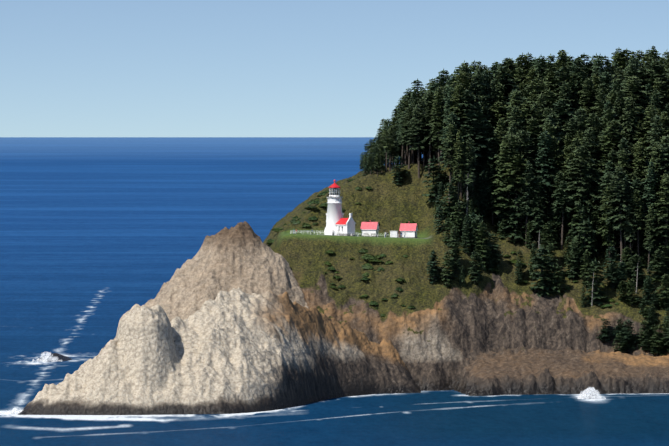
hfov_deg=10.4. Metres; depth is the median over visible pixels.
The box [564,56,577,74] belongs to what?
spruce tree
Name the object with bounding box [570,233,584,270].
young spruce tree
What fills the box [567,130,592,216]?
spruce tree
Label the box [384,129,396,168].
spruce tree
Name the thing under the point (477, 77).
spruce tree
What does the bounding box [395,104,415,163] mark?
spruce tree
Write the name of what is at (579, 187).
spruce tree
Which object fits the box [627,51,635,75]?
spruce tree
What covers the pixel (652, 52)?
spruce tree
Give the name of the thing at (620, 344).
shore pine tree
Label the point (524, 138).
spruce tree
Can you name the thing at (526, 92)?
spruce tree
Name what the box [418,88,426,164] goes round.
spruce tree
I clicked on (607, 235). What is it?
spruce tree
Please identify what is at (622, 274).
shore pine tree
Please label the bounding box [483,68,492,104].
spruce tree
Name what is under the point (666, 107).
spruce tree
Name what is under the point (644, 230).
shore pine tree
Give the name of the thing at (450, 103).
spruce tree
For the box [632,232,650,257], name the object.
shore pine tree
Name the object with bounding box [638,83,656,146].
spruce tree
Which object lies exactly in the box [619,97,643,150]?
spruce tree
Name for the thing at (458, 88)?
spruce tree
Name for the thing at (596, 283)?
young spruce tree
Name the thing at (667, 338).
shore pine tree
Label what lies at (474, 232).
young spruce tree
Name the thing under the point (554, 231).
spruce tree
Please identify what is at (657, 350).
shore pine tree
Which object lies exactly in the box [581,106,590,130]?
spruce tree
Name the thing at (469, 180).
spruce tree
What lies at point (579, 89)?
spruce tree
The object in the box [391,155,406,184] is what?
spruce tree
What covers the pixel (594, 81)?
spruce tree
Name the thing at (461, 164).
spruce tree
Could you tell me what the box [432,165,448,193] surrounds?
spruce tree
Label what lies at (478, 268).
young spruce tree
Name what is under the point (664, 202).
spruce tree
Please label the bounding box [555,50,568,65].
spruce tree
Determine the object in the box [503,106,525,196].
spruce tree
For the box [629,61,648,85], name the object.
spruce tree
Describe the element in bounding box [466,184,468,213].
snag tree
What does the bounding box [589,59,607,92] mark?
spruce tree
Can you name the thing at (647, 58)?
spruce tree
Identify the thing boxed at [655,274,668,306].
shore pine tree
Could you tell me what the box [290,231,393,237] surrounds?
fence
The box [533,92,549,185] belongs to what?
spruce tree
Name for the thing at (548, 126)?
spruce tree
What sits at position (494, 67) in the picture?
spruce tree
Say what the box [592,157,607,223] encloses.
spruce tree
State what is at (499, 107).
spruce tree
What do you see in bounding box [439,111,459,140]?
spruce tree
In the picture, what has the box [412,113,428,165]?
spruce tree
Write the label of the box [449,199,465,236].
young spruce tree
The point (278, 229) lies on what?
shrub
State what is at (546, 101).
spruce tree
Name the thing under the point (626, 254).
shore pine tree
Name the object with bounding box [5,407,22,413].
breaking wave tip
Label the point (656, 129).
spruce tree
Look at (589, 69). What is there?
spruce tree
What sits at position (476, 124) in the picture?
spruce tree
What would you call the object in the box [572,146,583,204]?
spruce tree
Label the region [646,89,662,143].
spruce tree
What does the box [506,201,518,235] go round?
young spruce tree
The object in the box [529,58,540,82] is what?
spruce tree
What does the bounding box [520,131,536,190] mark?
spruce tree
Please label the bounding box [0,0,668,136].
sky
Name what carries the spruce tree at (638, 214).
on the headland terrain
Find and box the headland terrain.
[18,157,668,414]
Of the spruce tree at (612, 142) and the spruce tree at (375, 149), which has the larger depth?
the spruce tree at (375, 149)
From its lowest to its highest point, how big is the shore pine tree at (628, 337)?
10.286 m
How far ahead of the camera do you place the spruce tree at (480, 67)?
1183.91 m
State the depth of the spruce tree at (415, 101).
1173.88 m
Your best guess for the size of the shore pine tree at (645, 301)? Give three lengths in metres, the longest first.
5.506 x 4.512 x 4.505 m
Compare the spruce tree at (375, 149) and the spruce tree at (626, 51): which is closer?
the spruce tree at (375, 149)
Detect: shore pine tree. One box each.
[597,319,612,342]
[603,246,620,277]
[605,263,618,288]
[612,333,627,352]
[613,326,621,340]
[614,262,629,288]
[615,318,625,334]
[616,280,627,300]
[618,234,626,248]
[619,246,631,274]
[619,319,639,351]
[624,279,640,305]
[626,254,645,286]
[626,256,645,285]
[631,222,647,248]
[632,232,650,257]
[635,320,652,350]
[639,297,650,314]
[640,253,647,267]
[640,329,652,351]
[641,278,654,303]
[641,306,649,317]
[647,307,657,323]
[648,248,668,277]
[649,291,660,309]
[649,304,657,316]
[649,324,668,355]
[650,248,656,266]
[650,323,660,350]
[654,228,662,247]
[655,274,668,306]
[655,285,668,308]
[659,244,668,273]
[660,346,665,355]
[661,320,668,350]
[663,308,668,325]
[663,328,668,351]
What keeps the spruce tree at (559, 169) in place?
on the headland terrain
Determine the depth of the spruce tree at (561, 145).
1165.20 m
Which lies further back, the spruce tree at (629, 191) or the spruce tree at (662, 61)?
the spruce tree at (662, 61)
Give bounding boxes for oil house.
[360,220,379,236]
[399,223,417,237]
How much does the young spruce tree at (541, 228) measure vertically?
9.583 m
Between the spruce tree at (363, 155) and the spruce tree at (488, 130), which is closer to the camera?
the spruce tree at (488, 130)
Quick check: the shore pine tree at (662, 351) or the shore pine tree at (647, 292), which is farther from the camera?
the shore pine tree at (647, 292)
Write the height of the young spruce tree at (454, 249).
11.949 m
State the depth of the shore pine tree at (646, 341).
1113.24 m
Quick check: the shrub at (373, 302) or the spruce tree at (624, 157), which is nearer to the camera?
the shrub at (373, 302)
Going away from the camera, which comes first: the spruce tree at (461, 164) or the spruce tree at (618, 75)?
the spruce tree at (461, 164)
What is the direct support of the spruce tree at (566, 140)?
on the headland terrain
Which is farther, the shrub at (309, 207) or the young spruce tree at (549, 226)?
the shrub at (309, 207)
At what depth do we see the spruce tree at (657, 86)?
1186.45 m
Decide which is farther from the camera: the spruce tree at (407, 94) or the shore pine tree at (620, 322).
the spruce tree at (407, 94)
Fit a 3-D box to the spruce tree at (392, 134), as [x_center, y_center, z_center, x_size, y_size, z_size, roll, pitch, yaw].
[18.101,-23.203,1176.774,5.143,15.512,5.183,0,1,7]
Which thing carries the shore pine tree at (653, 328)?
on the headland terrain
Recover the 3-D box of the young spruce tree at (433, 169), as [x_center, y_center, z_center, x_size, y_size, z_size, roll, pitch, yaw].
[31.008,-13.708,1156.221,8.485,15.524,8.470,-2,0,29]
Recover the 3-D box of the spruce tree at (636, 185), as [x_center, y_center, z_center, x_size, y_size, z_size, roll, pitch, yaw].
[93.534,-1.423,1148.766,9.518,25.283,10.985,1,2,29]
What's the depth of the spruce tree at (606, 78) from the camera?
1195.13 m
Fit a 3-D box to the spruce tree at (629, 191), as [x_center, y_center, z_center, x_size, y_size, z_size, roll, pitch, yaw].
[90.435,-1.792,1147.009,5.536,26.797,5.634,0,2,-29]
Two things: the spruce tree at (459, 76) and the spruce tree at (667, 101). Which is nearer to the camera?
the spruce tree at (459, 76)
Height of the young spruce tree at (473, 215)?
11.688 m
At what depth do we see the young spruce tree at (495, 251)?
1134.12 m
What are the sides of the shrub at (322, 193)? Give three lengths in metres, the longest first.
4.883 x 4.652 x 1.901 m
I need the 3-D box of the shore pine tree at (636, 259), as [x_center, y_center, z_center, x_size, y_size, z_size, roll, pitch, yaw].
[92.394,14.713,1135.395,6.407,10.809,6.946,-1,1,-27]
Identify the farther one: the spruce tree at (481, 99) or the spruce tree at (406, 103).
the spruce tree at (406, 103)
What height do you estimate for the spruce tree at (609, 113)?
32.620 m
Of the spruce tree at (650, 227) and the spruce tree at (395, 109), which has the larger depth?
the spruce tree at (395, 109)
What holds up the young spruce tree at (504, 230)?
on the headland terrain
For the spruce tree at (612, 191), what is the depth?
1146.43 m
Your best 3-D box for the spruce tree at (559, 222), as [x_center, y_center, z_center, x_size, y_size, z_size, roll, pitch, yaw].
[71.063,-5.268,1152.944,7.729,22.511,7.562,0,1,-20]
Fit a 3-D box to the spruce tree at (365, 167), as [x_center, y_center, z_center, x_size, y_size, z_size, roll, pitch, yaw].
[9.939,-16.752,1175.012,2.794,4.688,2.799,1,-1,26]
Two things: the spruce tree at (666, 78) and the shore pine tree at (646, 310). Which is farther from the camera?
the spruce tree at (666, 78)
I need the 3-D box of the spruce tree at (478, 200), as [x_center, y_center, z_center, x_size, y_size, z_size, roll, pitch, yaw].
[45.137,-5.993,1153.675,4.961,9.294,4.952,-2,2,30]
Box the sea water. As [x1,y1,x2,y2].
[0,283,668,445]
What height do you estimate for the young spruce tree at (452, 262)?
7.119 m
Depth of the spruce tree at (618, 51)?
1227.51 m
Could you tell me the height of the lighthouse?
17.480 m
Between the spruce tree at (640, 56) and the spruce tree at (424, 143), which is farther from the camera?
the spruce tree at (640, 56)
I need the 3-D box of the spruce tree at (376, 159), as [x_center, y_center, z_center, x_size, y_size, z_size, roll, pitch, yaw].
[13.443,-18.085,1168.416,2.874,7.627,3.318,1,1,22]
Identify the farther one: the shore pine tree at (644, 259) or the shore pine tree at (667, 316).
the shore pine tree at (644, 259)
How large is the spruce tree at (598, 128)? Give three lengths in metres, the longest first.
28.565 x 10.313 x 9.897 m
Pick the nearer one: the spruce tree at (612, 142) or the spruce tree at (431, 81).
the spruce tree at (612, 142)
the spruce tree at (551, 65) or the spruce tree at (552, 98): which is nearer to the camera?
the spruce tree at (552, 98)
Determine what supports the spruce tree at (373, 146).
on the headland terrain
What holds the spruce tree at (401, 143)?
on the headland terrain
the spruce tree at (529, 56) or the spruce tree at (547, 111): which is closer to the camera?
the spruce tree at (547, 111)
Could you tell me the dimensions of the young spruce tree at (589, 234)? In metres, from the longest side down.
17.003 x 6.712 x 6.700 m
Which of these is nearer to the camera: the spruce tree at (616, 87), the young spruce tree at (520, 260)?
the young spruce tree at (520, 260)
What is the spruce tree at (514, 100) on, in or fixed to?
on the headland terrain
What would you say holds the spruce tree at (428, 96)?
on the headland terrain
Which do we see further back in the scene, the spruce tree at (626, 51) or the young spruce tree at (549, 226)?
the spruce tree at (626, 51)
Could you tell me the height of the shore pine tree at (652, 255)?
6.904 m
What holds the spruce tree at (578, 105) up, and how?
on the headland terrain
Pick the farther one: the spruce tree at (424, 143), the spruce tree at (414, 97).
the spruce tree at (414, 97)
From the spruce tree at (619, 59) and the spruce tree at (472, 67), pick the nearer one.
the spruce tree at (619, 59)
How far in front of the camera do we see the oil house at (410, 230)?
1138.89 m
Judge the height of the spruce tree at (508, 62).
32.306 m
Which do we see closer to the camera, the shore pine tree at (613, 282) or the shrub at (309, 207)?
the shore pine tree at (613, 282)
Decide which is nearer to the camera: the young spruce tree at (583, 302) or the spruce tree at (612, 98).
the young spruce tree at (583, 302)
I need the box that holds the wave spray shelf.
[579,388,605,398]
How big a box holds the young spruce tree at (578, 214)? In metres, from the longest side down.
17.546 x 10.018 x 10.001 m
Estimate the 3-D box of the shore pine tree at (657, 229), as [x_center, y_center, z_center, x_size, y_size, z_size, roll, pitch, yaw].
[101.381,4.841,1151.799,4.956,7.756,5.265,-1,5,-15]
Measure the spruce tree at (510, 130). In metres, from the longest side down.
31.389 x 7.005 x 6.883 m
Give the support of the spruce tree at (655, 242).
on the headland terrain
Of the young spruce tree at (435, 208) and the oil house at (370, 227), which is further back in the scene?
the young spruce tree at (435, 208)
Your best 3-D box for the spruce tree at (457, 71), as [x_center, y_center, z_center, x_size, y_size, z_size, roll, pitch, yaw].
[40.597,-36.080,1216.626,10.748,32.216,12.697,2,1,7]
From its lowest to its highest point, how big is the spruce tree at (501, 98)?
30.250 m
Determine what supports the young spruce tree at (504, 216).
on the headland terrain
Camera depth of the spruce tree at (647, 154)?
1160.76 m
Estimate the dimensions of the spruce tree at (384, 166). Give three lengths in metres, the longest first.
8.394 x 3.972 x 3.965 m
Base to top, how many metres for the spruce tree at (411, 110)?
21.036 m
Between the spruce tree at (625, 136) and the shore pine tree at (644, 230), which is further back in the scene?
the spruce tree at (625, 136)
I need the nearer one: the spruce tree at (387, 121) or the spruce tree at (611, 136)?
the spruce tree at (611, 136)
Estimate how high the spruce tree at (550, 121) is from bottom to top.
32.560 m
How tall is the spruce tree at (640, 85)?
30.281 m
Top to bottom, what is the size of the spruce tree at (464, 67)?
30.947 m
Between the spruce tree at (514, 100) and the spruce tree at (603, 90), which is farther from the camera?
the spruce tree at (603, 90)
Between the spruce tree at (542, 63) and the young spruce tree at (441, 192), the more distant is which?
the spruce tree at (542, 63)
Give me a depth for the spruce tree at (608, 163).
1153.35 m
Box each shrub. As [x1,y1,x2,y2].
[271,227,282,231]
[292,220,300,223]
[304,206,318,209]
[317,191,327,196]
[358,248,367,252]
[362,254,376,259]
[362,263,373,268]
[369,301,378,304]
[508,259,524,263]
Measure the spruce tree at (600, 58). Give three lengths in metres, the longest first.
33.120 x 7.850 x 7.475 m
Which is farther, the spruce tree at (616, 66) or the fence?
the spruce tree at (616, 66)
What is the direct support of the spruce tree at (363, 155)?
on the headland terrain
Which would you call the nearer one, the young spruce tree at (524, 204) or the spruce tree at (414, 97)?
the young spruce tree at (524, 204)
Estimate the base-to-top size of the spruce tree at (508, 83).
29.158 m
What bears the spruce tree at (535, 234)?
on the headland terrain
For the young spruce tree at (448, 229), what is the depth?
1130.88 m
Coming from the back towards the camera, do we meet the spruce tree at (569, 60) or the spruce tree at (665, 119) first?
the spruce tree at (569, 60)
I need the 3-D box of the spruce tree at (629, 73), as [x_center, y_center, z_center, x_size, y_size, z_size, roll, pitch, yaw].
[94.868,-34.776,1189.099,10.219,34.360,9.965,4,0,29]
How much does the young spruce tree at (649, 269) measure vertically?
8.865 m
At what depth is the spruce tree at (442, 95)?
1164.04 m
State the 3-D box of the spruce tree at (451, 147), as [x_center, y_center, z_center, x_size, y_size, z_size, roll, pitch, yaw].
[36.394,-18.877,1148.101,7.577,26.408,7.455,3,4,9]
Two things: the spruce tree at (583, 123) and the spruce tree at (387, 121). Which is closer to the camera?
the spruce tree at (583, 123)
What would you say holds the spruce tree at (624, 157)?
on the headland terrain
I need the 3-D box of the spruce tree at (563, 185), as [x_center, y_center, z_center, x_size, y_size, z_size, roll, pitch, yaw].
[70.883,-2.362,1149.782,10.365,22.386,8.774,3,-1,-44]
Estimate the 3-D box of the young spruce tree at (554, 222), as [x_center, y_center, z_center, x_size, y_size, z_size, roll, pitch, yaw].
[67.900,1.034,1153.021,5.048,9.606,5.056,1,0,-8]
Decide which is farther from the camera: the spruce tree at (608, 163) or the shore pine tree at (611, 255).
the spruce tree at (608, 163)
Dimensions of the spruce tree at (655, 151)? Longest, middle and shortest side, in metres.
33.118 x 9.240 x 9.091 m
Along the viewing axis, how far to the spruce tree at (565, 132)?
1169.70 m
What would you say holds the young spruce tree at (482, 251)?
on the headland terrain
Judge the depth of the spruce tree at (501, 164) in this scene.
1155.92 m
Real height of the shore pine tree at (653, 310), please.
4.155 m
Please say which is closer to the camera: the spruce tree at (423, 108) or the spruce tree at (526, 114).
the spruce tree at (526, 114)
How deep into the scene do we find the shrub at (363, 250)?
1126.09 m
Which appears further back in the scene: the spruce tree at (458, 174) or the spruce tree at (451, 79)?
the spruce tree at (451, 79)
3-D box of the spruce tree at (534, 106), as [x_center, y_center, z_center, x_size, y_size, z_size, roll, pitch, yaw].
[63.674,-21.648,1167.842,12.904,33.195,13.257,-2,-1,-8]
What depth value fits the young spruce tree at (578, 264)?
1138.24 m
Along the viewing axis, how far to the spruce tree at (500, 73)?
1184.63 m
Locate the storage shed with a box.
[390,231,399,236]
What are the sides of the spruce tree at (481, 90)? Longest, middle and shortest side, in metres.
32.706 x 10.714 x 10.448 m
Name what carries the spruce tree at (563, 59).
on the headland terrain
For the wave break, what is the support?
on the sea water
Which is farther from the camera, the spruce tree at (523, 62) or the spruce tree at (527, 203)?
the spruce tree at (523, 62)
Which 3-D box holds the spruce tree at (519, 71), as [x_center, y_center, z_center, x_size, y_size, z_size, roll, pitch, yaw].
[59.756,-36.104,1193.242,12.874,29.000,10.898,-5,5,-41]
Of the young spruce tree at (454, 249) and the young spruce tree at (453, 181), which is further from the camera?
the young spruce tree at (453, 181)
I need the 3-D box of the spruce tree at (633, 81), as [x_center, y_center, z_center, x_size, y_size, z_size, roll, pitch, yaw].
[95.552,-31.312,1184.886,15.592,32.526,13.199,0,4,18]
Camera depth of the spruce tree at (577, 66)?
1189.48 m
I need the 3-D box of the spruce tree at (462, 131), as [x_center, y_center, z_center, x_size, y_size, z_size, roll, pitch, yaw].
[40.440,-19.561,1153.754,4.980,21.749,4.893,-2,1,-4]
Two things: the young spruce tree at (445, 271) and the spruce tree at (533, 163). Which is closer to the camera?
the young spruce tree at (445, 271)
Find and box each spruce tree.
[360,143,369,169]
[361,163,368,175]
[366,139,371,155]
[367,136,382,163]
[368,151,373,173]
[371,147,380,172]
[372,134,384,171]
[373,154,380,176]
[374,128,382,142]
[376,130,393,171]
[377,119,391,167]
[378,145,385,172]
[379,150,388,173]
[384,126,398,170]
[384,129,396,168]
[387,135,400,168]
[390,115,398,166]
[391,108,406,155]
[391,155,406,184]
[392,126,397,169]
[394,127,415,165]
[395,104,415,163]
[396,99,410,131]
[396,112,409,164]
[396,116,411,165]
[397,142,403,163]
[398,104,419,168]
[400,88,413,111]
[404,103,429,177]
[405,90,423,163]
[407,97,425,162]
[411,78,424,159]
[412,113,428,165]
[417,92,443,175]
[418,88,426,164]
[421,91,429,163]
[421,157,444,203]
[422,109,433,164]
[423,78,437,96]
[424,102,445,161]
[425,250,441,282]
[426,74,445,146]
[426,83,436,161]
[427,250,438,273]
[428,91,444,178]
[430,86,447,163]
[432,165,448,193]
[432,206,443,233]
[433,199,438,216]
[435,183,447,218]
[438,69,448,91]
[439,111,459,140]
[439,112,460,191]
[440,95,456,165]
[440,120,463,202]
[440,252,453,286]
[441,86,448,159]
[441,182,457,224]
[442,218,453,244]
[443,72,475,124]
[443,74,456,150]
[443,87,456,130]
[446,85,469,176]
[447,225,463,273]
[447,258,457,279]
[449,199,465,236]
[449,234,459,263]
[450,177,459,202]
[451,130,466,200]
[451,192,458,217]
[452,66,460,147]
[452,89,489,174]
[455,64,478,134]
[455,136,466,197]
[458,105,495,195]
[459,127,467,194]
[459,266,465,286]
[460,138,477,213]
[460,220,471,253]
[461,193,468,212]
[461,214,469,242]
[465,212,480,246]
[466,186,479,214]
[467,199,474,219]
[468,60,477,76]
[468,251,481,283]
[469,216,484,255]
[469,253,484,281]
[470,68,488,168]
[472,61,488,97]
[472,82,493,181]
[474,191,486,216]
[474,221,492,270]
[475,96,492,159]
[476,65,489,82]
[477,123,496,199]
[478,71,491,162]
[480,154,499,225]
[481,137,498,210]
[482,133,525,232]
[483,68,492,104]
[483,101,509,150]
[484,242,497,272]
[485,81,502,177]
[485,233,503,268]
[486,65,515,122]
[487,119,507,219]
[488,63,506,95]
[492,67,506,104]
[493,141,512,219]
[494,200,508,234]
[495,82,513,132]
[497,218,507,238]
[499,58,519,98]
[499,90,523,130]
[500,151,535,238]
[502,195,526,243]
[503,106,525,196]
[504,68,512,99]
[505,89,523,131]
[505,124,522,202]
[506,86,523,109]
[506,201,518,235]
[507,66,530,99]
[507,95,524,130]
[507,129,537,229]
[513,261,522,283]
[515,52,533,85]
[515,99,540,151]
[516,249,525,276]
[517,82,527,100]
[518,160,537,243]
[519,183,536,223]
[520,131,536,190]
[522,85,531,117]
[522,175,551,246]
[523,68,541,103]
[523,75,553,129]
[523,118,541,206]
[523,161,536,219]
[524,52,533,63]
[524,221,533,248]
[525,104,544,203]
[528,247,537,280]
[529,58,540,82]
[529,246,556,294]
[530,197,542,237]
[531,241,537,262]
[531,245,554,296]
[533,55,549,91]
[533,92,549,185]
[533,130,559,213]
[534,215,546,241]
[535,106,565,203]
[536,122,565,217]
[538,90,553,119]
[538,114,562,175]
[538,222,557,266]
[539,71,560,101]
[539,88,558,120]
[541,135,565,215]
[543,53,559,95]
[545,219,560,247]
[545,244,557,278]
[547,211,557,238]
[548,156,563,214]
[549,181,575,249]
[550,100,575,143]
[550,170,573,240]
[550,264,565,295]
[551,66,578,119]
[554,72,565,91]
[554,146,600,220]
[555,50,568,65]
[555,51,570,80]
[555,153,578,235]
[556,81,574,124]
[557,134,565,171]
[558,111,569,147]
[558,146,574,221]
[560,81,579,116]
[561,123,571,162]
[561,135,573,213]
[562,241,570,261]
[563,62,573,76]
[563,117,584,205]
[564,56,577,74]
[564,241,580,279]
[564,253,572,276]
[565,217,580,251]
[567,57,592,115]
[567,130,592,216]
[567,139,587,190]
[567,204,592,249]
[570,106,591,149]
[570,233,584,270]
[571,70,594,129]
[571,221,597,267]
[572,102,583,115]
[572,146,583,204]
[573,78,601,122]
[573,204,597,243]
[574,253,581,274]
[575,54,598,113]
[577,177,598,220]
[579,113,601,156]
[579,250,592,286]
[580,217,598,269]
[580,286,585,306]
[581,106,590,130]
[581,127,601,211]
[583,165,598,216]
[583,258,608,305]
[585,62,592,78]
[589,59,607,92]
[589,75,599,112]
[589,205,607,253]
[591,121,603,155]
[592,84,609,116]
[592,145,600,185]
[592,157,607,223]
[592,169,604,237]
[592,172,622,248]
[593,54,606,82]
[593,119,627,222]
[594,89,606,130]
[596,71,614,102]
[596,149,620,234]
[597,100,615,146]
[597,186,618,261]
[598,133,610,165]
[599,56,615,94]
[599,160,615,227]
[601,81,630,123]
[601,88,621,128]
[601,107,618,158]
[602,182,624,253]
[603,124,620,153]
[605,165,636,261]
[606,63,616,82]
[606,67,625,94]
[609,48,625,72]
[611,53,626,72]
[611,62,622,85]
[612,89,628,144]
[614,150,633,239]
[615,137,632,199]
[616,130,631,157]
[617,175,632,247]
[619,64,640,117]
[619,76,649,121]
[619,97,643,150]
[620,49,632,71]
[621,178,647,255]
[623,204,636,254]
[625,76,647,148]
[626,56,639,79]
[626,144,645,184]
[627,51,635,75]
[627,66,653,98]
[628,138,647,233]
[628,170,648,214]
[628,189,647,261]
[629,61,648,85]
[630,123,646,151]
[634,118,649,151]
[635,50,645,64]
[635,90,654,129]
[635,103,661,148]
[637,148,652,179]
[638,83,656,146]
[639,54,653,78]
[639,144,666,243]
[640,60,668,115]
[640,160,658,234]
[641,161,658,256]
[643,136,668,169]
[643,205,655,271]
[644,134,668,223]
[644,266,654,290]
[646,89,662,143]
[646,115,664,168]
[646,144,668,220]
[647,46,657,144]
[647,238,660,266]
[648,49,660,58]
[649,174,668,258]
[650,77,667,115]
[654,173,668,254]
[657,112,668,135]
[657,114,668,146]
[658,188,668,241]
[659,58,668,82]
[660,91,668,111]
[661,58,668,84]
[662,63,668,91]
[663,103,668,133]
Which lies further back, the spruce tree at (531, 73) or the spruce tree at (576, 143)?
the spruce tree at (531, 73)
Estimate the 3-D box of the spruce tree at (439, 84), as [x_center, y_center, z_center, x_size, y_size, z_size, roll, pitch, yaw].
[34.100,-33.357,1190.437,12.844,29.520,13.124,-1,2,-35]
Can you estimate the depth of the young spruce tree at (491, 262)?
1132.25 m
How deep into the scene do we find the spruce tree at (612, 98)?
1180.60 m
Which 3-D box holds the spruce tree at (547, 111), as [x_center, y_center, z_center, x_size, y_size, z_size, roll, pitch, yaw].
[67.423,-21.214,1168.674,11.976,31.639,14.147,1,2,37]
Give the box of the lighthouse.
[324,180,355,235]
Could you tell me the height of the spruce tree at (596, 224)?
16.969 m
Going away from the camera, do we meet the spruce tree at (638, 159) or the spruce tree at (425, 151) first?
the spruce tree at (638, 159)
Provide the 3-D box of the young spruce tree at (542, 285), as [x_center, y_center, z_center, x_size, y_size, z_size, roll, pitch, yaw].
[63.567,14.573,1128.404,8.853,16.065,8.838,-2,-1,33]
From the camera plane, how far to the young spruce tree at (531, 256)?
1133.76 m
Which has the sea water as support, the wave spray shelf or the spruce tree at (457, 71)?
the wave spray shelf
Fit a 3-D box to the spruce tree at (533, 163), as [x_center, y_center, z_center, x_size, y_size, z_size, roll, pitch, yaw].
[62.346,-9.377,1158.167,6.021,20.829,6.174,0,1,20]
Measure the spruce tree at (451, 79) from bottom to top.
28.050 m
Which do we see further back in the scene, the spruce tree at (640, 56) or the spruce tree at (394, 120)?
the spruce tree at (640, 56)
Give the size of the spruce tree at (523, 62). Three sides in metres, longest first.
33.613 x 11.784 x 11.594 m
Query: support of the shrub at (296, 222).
on the headland terrain
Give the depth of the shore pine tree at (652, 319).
1120.14 m
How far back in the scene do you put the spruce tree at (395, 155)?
1196.25 m
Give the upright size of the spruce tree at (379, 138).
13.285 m
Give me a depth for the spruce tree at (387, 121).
1218.89 m
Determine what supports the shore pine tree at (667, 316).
on the headland terrain
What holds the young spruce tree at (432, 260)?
on the headland terrain
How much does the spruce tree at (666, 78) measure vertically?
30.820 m
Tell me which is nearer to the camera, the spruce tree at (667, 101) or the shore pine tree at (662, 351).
the shore pine tree at (662, 351)
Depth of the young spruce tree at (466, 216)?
1134.50 m
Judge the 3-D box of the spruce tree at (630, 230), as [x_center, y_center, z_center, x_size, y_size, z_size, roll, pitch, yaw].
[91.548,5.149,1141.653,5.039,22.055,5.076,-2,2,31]
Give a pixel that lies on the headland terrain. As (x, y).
(240, 317)
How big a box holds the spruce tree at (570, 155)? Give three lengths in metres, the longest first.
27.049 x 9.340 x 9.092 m
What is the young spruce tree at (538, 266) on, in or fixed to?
on the headland terrain
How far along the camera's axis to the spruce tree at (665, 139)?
1153.88 m
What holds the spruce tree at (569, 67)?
on the headland terrain
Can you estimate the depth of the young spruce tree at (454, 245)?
1122.82 m
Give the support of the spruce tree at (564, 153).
on the headland terrain
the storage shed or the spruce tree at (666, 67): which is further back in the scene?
the spruce tree at (666, 67)
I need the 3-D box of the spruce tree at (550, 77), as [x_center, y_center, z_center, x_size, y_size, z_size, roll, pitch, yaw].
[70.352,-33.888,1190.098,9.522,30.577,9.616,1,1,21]
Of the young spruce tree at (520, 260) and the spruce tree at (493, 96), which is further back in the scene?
the spruce tree at (493, 96)
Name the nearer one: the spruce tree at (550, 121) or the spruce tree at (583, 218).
the spruce tree at (583, 218)
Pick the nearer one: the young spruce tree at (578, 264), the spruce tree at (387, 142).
the young spruce tree at (578, 264)
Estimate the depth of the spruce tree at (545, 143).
1154.71 m
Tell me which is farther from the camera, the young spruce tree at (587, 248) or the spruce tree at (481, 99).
the spruce tree at (481, 99)
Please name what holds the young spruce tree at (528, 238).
on the headland terrain
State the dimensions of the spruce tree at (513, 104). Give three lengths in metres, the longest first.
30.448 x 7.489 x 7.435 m
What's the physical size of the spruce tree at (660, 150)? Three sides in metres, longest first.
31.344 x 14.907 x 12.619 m
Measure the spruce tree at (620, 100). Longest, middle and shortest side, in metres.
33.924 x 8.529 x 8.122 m
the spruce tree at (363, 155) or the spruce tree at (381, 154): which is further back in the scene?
the spruce tree at (363, 155)
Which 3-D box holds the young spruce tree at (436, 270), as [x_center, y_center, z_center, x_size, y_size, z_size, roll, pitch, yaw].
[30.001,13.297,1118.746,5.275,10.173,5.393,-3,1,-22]
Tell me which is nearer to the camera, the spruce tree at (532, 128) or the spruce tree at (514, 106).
the spruce tree at (532, 128)
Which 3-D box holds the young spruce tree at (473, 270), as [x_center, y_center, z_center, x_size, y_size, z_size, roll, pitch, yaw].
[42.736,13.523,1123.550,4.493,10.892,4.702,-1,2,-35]
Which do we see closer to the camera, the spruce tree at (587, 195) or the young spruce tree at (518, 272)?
the young spruce tree at (518, 272)
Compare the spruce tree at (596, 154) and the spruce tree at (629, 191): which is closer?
the spruce tree at (629, 191)
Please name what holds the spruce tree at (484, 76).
on the headland terrain
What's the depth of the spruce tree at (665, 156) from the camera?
1151.00 m
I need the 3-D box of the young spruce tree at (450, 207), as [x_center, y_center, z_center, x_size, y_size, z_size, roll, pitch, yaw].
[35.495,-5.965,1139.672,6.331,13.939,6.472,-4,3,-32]
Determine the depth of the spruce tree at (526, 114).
1167.71 m
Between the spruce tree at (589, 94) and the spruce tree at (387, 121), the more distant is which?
the spruce tree at (387, 121)
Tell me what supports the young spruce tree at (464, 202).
on the headland terrain
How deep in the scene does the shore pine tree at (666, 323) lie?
1114.76 m
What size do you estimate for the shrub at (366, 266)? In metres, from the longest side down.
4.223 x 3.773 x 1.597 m
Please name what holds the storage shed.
on the headland terrain
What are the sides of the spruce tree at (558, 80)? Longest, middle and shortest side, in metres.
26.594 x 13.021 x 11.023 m
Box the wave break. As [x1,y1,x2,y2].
[33,352,60,361]
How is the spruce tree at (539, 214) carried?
on the headland terrain
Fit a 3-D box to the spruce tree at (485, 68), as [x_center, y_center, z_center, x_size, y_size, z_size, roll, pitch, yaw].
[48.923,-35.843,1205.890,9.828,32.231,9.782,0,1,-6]
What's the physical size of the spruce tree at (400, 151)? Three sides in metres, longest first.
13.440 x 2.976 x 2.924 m
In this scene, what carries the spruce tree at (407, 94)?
on the headland terrain
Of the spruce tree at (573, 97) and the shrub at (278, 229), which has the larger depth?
the spruce tree at (573, 97)
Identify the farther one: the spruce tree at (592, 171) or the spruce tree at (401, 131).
the spruce tree at (401, 131)
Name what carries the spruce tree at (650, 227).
on the headland terrain
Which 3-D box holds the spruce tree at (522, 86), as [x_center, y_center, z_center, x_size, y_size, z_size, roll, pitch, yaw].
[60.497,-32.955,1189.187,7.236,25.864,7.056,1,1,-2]
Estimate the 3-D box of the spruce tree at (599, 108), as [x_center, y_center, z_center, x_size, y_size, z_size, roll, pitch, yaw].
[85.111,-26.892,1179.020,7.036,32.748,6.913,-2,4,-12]
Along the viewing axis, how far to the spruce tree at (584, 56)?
1204.62 m
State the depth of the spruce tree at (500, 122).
1159.10 m
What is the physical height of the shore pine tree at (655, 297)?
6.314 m
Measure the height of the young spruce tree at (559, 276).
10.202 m
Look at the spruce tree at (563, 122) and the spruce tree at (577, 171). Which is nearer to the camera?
the spruce tree at (577, 171)
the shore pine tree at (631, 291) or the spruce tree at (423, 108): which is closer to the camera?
the shore pine tree at (631, 291)
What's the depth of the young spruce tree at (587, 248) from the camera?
1141.03 m
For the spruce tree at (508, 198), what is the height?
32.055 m
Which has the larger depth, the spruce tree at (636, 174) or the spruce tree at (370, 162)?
the spruce tree at (370, 162)

